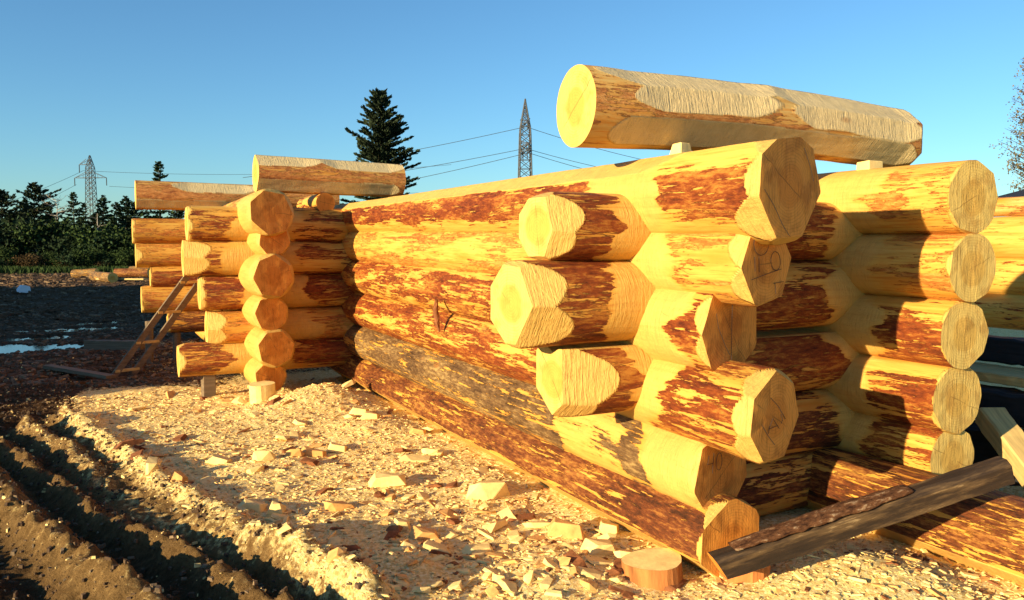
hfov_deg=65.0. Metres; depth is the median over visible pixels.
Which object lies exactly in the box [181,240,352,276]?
log
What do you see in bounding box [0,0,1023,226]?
sky
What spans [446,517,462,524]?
wood chip
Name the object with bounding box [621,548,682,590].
stump
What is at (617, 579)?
wood chip
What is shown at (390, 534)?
wood chip
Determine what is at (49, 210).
spruce tree
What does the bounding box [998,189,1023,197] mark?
shed
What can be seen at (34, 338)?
puddle
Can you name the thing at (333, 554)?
wood chip
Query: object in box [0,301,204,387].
mud lumps
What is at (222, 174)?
power line
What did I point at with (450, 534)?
wood chip
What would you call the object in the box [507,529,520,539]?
wood chip
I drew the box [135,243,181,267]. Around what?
log
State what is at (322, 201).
log
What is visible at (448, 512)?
wood chip
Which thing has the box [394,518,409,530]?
offcut
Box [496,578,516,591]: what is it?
wood chip
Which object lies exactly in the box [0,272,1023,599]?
ground
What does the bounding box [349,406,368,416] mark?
offcut
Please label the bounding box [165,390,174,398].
wood chip
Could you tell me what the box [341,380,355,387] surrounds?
wood chip
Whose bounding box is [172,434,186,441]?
wood chip
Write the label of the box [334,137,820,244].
log
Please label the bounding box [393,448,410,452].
wood chip
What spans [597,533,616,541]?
wood chip
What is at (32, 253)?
shrub
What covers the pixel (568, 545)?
wood chip
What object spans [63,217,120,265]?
shrub
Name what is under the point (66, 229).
shrub
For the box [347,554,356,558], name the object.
wood chip
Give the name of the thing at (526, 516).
offcut
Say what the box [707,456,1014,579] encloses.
beam
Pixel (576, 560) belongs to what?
wood chip
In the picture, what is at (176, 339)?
prop
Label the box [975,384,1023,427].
beam
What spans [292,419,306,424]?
wood chip
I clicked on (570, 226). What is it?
log
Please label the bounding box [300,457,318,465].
wood chip
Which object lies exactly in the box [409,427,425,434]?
offcut
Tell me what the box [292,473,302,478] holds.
wood chip
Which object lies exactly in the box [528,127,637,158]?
power line
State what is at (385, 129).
pine tree
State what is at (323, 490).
wood chip
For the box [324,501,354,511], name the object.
offcut
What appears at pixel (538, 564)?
wood chip
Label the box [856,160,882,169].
wedge
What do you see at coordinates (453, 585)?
wood chip
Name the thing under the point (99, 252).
shrub
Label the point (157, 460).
wood chip
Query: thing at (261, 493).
wood chip
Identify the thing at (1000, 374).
plank
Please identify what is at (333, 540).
wood chip
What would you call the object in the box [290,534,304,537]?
wood chip
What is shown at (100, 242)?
shrub
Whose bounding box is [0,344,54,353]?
puddle
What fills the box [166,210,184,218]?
spruce tree
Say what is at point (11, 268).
grass
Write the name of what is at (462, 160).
power line
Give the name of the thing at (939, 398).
log
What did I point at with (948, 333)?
log
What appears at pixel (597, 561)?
wood chip
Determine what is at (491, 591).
wood chip
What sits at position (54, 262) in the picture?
shrub
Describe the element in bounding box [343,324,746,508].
log
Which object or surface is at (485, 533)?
wood chip
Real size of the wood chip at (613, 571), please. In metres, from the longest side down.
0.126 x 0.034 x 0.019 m
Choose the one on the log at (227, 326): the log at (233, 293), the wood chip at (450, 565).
the log at (233, 293)
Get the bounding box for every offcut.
[145,463,158,474]
[171,471,187,482]
[205,454,231,464]
[238,498,266,512]
[252,451,274,460]
[266,501,285,514]
[285,449,304,456]
[301,446,326,456]
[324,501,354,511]
[327,442,347,452]
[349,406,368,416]
[359,411,379,419]
[368,472,405,487]
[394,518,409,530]
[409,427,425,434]
[409,525,438,539]
[421,448,438,454]
[461,543,493,554]
[465,479,509,501]
[492,573,504,581]
[502,512,535,521]
[522,521,550,527]
[547,517,582,539]
[580,538,614,554]
[597,521,618,534]
[613,549,630,557]
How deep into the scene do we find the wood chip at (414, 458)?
5.51 m
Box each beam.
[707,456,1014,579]
[965,420,1023,487]
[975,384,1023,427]
[977,335,1023,365]
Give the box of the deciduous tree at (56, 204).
[36,193,72,218]
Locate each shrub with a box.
[0,214,62,255]
[0,231,33,254]
[0,245,19,264]
[0,257,13,266]
[2,212,78,264]
[3,235,34,255]
[8,252,43,266]
[12,232,69,252]
[17,251,44,265]
[25,231,74,255]
[40,218,96,245]
[40,250,60,266]
[46,255,64,266]
[50,221,79,244]
[51,232,112,254]
[52,219,129,251]
[53,248,90,266]
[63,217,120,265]
[63,247,101,267]
[71,229,134,259]
[81,226,130,259]
[86,247,108,264]
[94,260,116,266]
[96,256,122,266]
[106,247,132,266]
[111,220,134,251]
[113,247,135,266]
[119,211,172,249]
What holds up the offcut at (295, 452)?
on the ground at (266, 558)
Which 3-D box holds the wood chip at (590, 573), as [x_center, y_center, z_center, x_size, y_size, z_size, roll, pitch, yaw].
[0.346,1.211,3.567,0.126,0.031,0.060,16,-7,1]
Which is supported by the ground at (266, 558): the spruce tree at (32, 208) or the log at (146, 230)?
the spruce tree at (32, 208)
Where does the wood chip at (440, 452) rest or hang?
on the ground at (266, 558)
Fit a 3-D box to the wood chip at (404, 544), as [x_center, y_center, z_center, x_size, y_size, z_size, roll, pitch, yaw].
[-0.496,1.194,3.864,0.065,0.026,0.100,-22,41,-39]
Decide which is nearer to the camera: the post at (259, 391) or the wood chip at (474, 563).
the wood chip at (474, 563)
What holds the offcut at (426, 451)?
on the ground at (266, 558)
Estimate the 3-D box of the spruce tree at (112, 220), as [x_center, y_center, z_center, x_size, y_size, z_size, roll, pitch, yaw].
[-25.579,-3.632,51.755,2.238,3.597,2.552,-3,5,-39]
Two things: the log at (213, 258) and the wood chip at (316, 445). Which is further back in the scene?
the log at (213, 258)
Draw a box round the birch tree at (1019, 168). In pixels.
[989,58,1023,191]
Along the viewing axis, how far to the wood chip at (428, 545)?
3.87 m
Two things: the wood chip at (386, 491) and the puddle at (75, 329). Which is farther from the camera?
the puddle at (75, 329)
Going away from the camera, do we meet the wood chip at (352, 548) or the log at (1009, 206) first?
the wood chip at (352, 548)
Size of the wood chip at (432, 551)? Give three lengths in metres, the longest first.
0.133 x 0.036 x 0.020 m
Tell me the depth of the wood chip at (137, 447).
5.78 m
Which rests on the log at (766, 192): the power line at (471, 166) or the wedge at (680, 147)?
the wedge at (680, 147)
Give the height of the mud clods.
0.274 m
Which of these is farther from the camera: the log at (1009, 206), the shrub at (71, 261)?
the shrub at (71, 261)
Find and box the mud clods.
[0,357,362,599]
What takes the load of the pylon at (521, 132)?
on the ground at (266, 558)
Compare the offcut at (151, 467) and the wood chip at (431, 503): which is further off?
the offcut at (151, 467)
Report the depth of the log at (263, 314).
7.59 m
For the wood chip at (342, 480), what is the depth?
5.08 m
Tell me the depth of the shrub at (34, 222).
49.27 m
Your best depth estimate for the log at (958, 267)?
4.11 m
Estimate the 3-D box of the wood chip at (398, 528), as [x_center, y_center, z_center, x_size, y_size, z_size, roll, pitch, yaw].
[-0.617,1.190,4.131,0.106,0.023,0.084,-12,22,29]
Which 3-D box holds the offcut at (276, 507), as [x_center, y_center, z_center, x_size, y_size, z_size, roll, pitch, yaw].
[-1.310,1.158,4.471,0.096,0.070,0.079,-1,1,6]
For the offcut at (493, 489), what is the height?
0.116 m
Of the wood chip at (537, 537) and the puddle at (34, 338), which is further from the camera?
the puddle at (34, 338)
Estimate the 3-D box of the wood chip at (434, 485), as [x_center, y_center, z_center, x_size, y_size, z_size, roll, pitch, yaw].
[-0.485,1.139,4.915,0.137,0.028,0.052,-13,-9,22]
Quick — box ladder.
[111,277,197,376]
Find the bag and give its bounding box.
[16,285,30,292]
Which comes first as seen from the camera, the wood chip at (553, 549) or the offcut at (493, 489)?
the wood chip at (553, 549)
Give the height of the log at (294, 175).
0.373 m
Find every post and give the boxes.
[201,375,215,396]
[249,381,275,403]
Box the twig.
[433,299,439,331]
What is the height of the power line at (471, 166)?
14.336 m
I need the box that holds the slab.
[975,407,1023,488]
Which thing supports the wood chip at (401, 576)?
on the ground at (266, 558)
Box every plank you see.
[43,364,115,378]
[84,339,144,350]
[96,278,147,279]
[970,362,1023,387]
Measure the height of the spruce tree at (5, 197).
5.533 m
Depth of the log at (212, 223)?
7.92 m
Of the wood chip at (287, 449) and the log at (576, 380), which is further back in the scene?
the wood chip at (287, 449)
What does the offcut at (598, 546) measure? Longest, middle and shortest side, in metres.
0.168 x 0.103 x 0.065 m
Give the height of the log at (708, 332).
0.426 m
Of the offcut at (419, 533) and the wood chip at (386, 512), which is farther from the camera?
the wood chip at (386, 512)
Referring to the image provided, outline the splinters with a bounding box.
[59,378,1023,599]
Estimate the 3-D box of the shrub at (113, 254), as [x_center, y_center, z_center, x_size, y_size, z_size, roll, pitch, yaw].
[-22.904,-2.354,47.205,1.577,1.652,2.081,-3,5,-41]
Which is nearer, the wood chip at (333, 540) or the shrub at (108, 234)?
the wood chip at (333, 540)
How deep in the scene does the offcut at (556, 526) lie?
4.06 m
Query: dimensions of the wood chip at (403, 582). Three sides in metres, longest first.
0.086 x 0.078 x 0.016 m
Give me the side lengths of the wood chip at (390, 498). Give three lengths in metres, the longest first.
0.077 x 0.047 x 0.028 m
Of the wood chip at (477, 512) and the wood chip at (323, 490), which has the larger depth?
the wood chip at (323, 490)
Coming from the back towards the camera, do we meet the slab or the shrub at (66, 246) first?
the shrub at (66, 246)
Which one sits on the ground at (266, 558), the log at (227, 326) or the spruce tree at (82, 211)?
the spruce tree at (82, 211)
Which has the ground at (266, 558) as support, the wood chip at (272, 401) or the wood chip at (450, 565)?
the wood chip at (450, 565)
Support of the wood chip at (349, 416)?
on the ground at (266, 558)
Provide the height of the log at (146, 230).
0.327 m
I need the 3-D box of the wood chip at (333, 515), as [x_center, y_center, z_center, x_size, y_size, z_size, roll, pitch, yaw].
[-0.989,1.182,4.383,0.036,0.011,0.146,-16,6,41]
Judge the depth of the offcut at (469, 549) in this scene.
3.90 m
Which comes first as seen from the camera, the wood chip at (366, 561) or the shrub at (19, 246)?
the wood chip at (366, 561)
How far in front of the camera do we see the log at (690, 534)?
4.35 m
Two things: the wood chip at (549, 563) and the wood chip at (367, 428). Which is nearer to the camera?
the wood chip at (549, 563)
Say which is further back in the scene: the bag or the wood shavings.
the bag
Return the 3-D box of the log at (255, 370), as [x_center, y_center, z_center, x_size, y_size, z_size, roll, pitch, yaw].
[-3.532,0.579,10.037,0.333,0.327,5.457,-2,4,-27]
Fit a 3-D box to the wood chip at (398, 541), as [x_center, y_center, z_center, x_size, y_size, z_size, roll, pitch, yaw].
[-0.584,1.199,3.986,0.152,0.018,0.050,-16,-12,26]
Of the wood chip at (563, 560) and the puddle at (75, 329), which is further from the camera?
the puddle at (75, 329)
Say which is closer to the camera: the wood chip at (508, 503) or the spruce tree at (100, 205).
the wood chip at (508, 503)
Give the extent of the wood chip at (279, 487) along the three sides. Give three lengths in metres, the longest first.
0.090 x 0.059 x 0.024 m
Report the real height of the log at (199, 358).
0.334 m
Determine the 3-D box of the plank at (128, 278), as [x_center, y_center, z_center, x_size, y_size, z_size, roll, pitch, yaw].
[-15.800,-0.849,32.519,2.614,0.064,0.260,1,4,22]
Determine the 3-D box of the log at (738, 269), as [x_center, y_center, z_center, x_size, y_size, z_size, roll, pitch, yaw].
[-0.409,-0.390,6.210,0.387,0.380,6.497,-2,5,-28]
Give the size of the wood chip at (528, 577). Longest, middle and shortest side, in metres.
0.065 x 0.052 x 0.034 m
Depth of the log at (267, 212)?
7.51 m
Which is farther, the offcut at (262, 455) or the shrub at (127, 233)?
the shrub at (127, 233)
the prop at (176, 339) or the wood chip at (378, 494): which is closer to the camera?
the wood chip at (378, 494)
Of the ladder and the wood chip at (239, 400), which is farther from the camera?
the ladder
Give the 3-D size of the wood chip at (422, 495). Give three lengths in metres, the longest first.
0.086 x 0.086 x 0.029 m
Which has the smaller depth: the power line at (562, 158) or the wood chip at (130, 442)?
the wood chip at (130, 442)
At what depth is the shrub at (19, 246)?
49.42 m
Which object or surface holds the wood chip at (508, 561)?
on the ground at (266, 558)
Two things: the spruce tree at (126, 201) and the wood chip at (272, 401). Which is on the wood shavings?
the wood chip at (272, 401)
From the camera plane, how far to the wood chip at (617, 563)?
3.69 m
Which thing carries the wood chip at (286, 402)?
on the ground at (266, 558)
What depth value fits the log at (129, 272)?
35.83 m
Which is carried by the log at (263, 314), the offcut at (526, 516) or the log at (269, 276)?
the log at (269, 276)
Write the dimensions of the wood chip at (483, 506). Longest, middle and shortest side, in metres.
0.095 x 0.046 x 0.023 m
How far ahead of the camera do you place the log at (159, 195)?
10.35 m
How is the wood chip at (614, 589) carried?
on the ground at (266, 558)
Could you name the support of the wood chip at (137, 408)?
on the ground at (266, 558)
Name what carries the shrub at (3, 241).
on the ground at (266, 558)
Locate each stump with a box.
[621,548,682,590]
[719,565,770,582]
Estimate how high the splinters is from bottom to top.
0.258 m
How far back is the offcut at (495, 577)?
3.51 m
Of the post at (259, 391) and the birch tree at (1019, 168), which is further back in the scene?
the birch tree at (1019, 168)
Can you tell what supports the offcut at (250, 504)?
on the ground at (266, 558)
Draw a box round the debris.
[0,272,165,322]
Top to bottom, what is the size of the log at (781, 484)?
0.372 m
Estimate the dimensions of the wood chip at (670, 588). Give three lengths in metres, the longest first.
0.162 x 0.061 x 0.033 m
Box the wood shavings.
[59,378,1023,599]
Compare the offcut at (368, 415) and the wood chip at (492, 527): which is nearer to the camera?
the wood chip at (492, 527)
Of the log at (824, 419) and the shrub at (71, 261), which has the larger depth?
the shrub at (71, 261)
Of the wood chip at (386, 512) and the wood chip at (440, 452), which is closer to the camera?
the wood chip at (386, 512)
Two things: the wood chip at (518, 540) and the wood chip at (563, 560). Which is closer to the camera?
the wood chip at (563, 560)
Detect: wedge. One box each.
[670,142,690,154]
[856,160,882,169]
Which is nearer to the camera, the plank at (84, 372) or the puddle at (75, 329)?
the plank at (84, 372)
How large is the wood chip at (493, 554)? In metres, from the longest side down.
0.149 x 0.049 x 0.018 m
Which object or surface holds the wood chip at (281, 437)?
on the ground at (266, 558)
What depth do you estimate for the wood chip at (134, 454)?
5.51 m
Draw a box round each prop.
[145,321,153,361]
[173,333,180,359]
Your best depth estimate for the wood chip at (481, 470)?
5.18 m
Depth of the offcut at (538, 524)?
4.24 m
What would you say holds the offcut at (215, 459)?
on the ground at (266, 558)
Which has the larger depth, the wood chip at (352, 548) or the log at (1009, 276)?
the log at (1009, 276)
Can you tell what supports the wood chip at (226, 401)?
on the ground at (266, 558)
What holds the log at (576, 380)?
on the log at (824, 419)
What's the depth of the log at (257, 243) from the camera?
7.62 m
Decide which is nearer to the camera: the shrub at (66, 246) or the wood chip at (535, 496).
the wood chip at (535, 496)
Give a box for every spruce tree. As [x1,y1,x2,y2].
[0,189,30,227]
[1,214,12,264]
[6,182,63,224]
[9,216,33,230]
[19,197,31,218]
[36,204,53,226]
[63,192,81,227]
[79,202,91,226]
[79,213,112,264]
[87,195,115,265]
[108,216,117,225]
[111,202,121,224]
[114,195,136,228]
[118,216,132,231]
[124,201,151,228]
[143,161,173,218]
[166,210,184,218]
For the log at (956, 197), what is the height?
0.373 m
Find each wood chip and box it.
[113,438,145,449]
[128,406,145,410]
[130,450,142,459]
[133,445,145,449]
[144,457,162,466]
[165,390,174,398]
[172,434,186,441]
[185,459,196,464]
[196,476,214,483]
[219,399,233,403]
[232,397,246,403]
[246,466,264,473]
[251,411,259,417]
[252,489,268,496]
[266,396,280,404]
[271,513,286,518]
[275,435,288,439]
[275,484,284,490]
[276,522,290,534]
[280,399,291,405]
[282,446,295,452]
[290,431,301,439]
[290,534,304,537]
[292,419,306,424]
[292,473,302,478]
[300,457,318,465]
[302,523,312,528]
[306,443,322,447]
[315,487,332,495]
[326,547,346,562]
[327,511,340,518]
[328,536,340,544]
[337,476,352,482]
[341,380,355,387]
[342,545,361,551]
[344,414,356,417]
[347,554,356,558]
[358,501,372,504]
[361,426,376,430]
[362,558,370,564]
[374,491,385,497]
[379,509,392,516]
[382,489,389,494]
[383,531,398,540]
[385,493,395,501]
[386,525,402,531]
[388,539,407,542]
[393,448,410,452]
[393,576,408,585]
[396,574,406,578]
[399,454,429,462]
[400,541,415,550]
[401,494,414,499]
[406,559,417,565]
[411,586,430,592]
[417,491,428,499]
[420,427,432,431]
[423,540,449,553]
[425,483,443,487]
[426,500,434,507]
[426,581,443,588]
[429,549,451,555]
[435,450,443,455]
[435,538,448,548]
[439,509,455,515]
[443,531,458,539]
[445,481,456,487]
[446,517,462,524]
[446,561,458,565]
[446,564,459,567]
[446,580,461,590]
[459,554,478,558]
[470,561,478,567]
[472,511,495,513]
[472,550,487,557]
[473,467,488,473]
[477,528,494,539]
[479,503,488,509]
[482,520,507,532]
[482,572,491,579]
[483,567,499,575]
[484,551,508,558]
[485,580,497,585]
[485,585,499,596]
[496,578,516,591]
[497,507,518,521]
[497,544,507,549]
[502,559,520,563]
[505,500,512,505]
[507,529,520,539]
[509,536,524,543]
[512,497,527,500]
[523,570,533,583]
[527,534,545,541]
[528,553,539,557]
[530,493,538,499]
[533,559,544,567]
[534,573,541,579]
[540,576,552,590]
[542,558,557,567]
[546,546,557,551]
[557,556,570,565]
[562,542,574,548]
[563,549,587,567]
[566,566,579,574]
[578,566,600,579]
[580,580,598,591]
[584,556,613,565]
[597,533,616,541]
[604,568,621,575]
[608,585,623,594]
[610,576,622,582]
[614,558,621,568]
[622,590,634,598]
[664,579,686,591]
[696,592,710,596]
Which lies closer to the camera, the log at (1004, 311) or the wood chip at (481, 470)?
the wood chip at (481, 470)
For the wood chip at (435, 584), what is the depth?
3.44 m
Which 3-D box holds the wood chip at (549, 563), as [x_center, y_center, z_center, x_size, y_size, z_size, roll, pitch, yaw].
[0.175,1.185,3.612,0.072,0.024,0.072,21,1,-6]
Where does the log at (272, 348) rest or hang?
on the log at (255, 370)
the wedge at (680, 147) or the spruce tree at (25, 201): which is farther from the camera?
the spruce tree at (25, 201)
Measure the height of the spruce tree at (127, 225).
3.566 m
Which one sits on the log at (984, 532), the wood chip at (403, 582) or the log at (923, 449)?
the log at (923, 449)
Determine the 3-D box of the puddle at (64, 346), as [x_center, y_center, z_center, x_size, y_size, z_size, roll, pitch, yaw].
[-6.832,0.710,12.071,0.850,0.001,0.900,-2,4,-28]
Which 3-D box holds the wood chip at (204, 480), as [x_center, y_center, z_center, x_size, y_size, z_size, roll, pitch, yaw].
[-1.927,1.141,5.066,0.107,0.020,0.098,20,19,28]
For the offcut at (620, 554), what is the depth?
3.78 m
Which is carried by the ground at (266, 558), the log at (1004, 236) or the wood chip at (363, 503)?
the wood chip at (363, 503)
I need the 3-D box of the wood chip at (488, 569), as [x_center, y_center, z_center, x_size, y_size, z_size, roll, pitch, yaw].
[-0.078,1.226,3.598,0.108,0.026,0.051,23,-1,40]
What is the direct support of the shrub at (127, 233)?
on the ground at (266, 558)
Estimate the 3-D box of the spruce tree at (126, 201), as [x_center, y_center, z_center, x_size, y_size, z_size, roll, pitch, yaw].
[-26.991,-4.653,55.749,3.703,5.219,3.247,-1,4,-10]
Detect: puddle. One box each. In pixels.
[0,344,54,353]
[4,336,70,340]
[17,327,119,331]
[46,344,83,350]
[75,321,120,324]
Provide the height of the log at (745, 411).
0.412 m
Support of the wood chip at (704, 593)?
on the wood shavings
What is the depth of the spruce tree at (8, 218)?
50.71 m
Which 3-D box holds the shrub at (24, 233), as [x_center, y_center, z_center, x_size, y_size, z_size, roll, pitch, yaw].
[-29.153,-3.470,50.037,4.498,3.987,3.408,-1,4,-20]
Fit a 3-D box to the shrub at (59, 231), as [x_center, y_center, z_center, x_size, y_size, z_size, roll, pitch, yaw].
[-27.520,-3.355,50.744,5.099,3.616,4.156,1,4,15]
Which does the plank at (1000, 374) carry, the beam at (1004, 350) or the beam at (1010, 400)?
the beam at (1004, 350)
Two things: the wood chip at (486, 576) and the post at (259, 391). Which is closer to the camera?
the wood chip at (486, 576)
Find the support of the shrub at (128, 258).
on the ground at (266, 558)
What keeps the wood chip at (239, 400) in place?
on the ground at (266, 558)
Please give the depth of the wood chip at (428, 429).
6.26 m
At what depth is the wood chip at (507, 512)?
4.41 m
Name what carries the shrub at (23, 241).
on the ground at (266, 558)
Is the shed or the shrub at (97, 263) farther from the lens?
the shrub at (97, 263)
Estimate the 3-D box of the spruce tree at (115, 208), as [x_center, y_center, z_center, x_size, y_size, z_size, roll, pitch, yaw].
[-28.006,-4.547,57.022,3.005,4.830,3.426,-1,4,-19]
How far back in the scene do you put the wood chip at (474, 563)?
3.71 m
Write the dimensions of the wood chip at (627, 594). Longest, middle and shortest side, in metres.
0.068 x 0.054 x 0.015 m
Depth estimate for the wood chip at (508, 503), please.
4.59 m
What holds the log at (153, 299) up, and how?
on the log at (189, 321)
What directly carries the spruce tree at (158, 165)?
on the ground at (266, 558)
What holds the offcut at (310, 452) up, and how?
on the ground at (266, 558)
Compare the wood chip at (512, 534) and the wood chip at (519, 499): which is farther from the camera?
the wood chip at (519, 499)
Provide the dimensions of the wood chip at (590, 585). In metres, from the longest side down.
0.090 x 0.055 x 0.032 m
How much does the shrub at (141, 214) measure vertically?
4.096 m
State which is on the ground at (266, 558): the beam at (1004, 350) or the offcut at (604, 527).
the offcut at (604, 527)
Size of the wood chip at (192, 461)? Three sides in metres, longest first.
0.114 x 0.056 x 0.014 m
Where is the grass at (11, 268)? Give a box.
[0,264,133,273]
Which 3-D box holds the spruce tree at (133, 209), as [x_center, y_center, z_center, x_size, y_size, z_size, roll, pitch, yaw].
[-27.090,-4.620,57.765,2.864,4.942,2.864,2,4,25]
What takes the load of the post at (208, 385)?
on the ground at (266, 558)
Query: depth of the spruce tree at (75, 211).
53.62 m
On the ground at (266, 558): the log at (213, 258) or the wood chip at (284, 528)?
the wood chip at (284, 528)
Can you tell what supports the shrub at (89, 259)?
on the ground at (266, 558)
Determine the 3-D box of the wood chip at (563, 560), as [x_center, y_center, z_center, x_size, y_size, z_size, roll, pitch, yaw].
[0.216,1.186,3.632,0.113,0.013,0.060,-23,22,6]
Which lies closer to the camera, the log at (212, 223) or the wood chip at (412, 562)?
the wood chip at (412, 562)
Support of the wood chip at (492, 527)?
on the ground at (266, 558)
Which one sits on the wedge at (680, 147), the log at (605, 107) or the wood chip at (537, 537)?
the log at (605, 107)
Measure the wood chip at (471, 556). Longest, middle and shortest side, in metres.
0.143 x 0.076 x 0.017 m
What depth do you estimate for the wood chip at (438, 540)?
3.98 m
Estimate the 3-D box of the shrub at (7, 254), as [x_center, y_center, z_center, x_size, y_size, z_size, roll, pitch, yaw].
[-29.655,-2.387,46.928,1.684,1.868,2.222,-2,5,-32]
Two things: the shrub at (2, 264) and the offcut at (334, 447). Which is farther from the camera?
the shrub at (2, 264)
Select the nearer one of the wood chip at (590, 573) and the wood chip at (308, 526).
the wood chip at (590, 573)
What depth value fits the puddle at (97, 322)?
16.03 m
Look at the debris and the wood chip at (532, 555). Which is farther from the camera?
the debris
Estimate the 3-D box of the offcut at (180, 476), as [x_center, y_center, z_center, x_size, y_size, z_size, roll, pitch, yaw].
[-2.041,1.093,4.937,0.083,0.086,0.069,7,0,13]
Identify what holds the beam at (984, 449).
on the ground at (266, 558)
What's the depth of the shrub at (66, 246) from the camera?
48.91 m
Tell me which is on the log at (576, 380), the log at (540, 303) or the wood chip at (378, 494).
the log at (540, 303)
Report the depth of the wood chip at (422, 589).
3.39 m
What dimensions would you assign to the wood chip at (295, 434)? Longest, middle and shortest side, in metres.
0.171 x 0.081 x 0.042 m
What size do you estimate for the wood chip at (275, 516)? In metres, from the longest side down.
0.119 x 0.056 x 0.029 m
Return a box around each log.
[70,268,98,277]
[89,271,117,282]
[113,268,148,276]
[131,218,185,243]
[134,180,339,209]
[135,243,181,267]
[140,286,199,312]
[149,266,198,286]
[166,307,302,332]
[177,337,353,376]
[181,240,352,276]
[185,205,349,241]
[195,331,286,391]
[197,274,353,310]
[204,306,354,343]
[213,310,294,367]
[224,189,293,235]
[238,253,293,298]
[241,295,287,330]
[247,231,289,254]
[252,155,405,196]
[297,193,334,210]
[329,355,758,576]
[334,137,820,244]
[341,260,755,371]
[341,292,798,463]
[342,231,790,306]
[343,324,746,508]
[491,260,863,348]
[519,192,862,260]
[536,328,859,416]
[557,64,922,167]
[737,452,812,515]
[746,389,854,461]
[765,294,988,368]
[805,447,1023,586]
[817,160,997,233]
[822,354,980,433]
[826,233,995,301]
[836,412,973,474]
[974,293,1023,329]
[978,216,1023,258]
[987,258,1023,294]
[994,196,1023,216]
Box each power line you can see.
[97,165,442,174]
[243,128,518,177]
[405,149,519,170]
[421,154,521,177]
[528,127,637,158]
[532,150,595,166]
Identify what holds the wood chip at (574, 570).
on the ground at (266, 558)
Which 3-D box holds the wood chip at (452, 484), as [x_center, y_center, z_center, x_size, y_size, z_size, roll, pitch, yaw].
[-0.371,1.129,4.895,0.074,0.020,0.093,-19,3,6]
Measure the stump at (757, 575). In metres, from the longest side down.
0.240 x 0.239 x 0.100 m
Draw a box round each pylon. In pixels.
[74,155,106,226]
[518,99,532,177]
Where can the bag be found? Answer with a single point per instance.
(23, 288)
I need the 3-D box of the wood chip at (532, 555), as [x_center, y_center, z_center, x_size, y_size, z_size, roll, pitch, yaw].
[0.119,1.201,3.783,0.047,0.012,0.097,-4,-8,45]
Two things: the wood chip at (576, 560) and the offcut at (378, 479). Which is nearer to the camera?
the wood chip at (576, 560)
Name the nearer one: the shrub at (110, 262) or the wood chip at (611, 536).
the wood chip at (611, 536)
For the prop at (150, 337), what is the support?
on the ground at (266, 558)
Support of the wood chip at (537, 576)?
on the ground at (266, 558)
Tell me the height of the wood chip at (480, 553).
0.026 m
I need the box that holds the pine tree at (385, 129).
[339,87,420,204]
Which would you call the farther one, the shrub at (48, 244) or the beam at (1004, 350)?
the shrub at (48, 244)
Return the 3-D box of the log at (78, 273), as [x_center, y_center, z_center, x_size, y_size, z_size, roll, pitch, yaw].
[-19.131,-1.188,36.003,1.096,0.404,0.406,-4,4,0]
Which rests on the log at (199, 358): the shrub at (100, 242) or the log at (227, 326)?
the log at (227, 326)
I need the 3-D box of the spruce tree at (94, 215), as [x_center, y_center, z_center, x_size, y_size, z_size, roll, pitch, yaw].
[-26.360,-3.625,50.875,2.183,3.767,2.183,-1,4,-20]
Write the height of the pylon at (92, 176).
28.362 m
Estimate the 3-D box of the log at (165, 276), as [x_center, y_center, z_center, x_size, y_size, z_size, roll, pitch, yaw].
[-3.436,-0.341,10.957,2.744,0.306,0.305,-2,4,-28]
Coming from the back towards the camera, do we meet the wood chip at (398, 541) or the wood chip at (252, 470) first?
the wood chip at (252, 470)
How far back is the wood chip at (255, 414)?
6.78 m
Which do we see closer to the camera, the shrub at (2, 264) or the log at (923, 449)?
the log at (923, 449)
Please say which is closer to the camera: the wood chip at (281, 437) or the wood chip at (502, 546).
the wood chip at (502, 546)
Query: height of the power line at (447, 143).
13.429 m
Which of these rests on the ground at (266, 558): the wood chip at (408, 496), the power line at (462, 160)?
the wood chip at (408, 496)
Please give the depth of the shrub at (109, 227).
49.96 m
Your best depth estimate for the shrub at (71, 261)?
45.78 m
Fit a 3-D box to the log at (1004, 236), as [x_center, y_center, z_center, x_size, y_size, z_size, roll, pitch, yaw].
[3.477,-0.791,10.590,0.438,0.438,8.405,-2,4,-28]
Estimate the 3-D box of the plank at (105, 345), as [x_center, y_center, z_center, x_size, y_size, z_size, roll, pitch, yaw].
[-5.763,0.664,11.650,1.088,0.169,0.124,0,4,21]
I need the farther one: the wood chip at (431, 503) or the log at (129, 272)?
the log at (129, 272)
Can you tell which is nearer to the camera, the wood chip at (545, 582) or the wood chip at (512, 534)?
the wood chip at (545, 582)
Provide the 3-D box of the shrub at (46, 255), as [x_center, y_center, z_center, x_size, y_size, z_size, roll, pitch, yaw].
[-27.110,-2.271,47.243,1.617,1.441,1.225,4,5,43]
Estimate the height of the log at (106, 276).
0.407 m
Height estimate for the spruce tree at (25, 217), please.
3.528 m
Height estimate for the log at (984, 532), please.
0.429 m
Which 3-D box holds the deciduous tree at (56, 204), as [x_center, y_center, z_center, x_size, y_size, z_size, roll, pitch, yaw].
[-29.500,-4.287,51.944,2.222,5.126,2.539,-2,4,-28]
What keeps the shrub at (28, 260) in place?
on the ground at (266, 558)
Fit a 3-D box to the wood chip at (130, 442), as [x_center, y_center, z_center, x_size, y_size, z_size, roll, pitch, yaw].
[-2.716,1.019,5.696,0.206,0.041,0.078,-10,-7,-39]
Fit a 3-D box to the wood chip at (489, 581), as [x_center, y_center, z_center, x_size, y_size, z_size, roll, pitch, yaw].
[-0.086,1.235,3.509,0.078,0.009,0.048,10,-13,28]
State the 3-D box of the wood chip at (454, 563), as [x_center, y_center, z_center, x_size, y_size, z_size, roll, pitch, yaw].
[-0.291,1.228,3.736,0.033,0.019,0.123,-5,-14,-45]

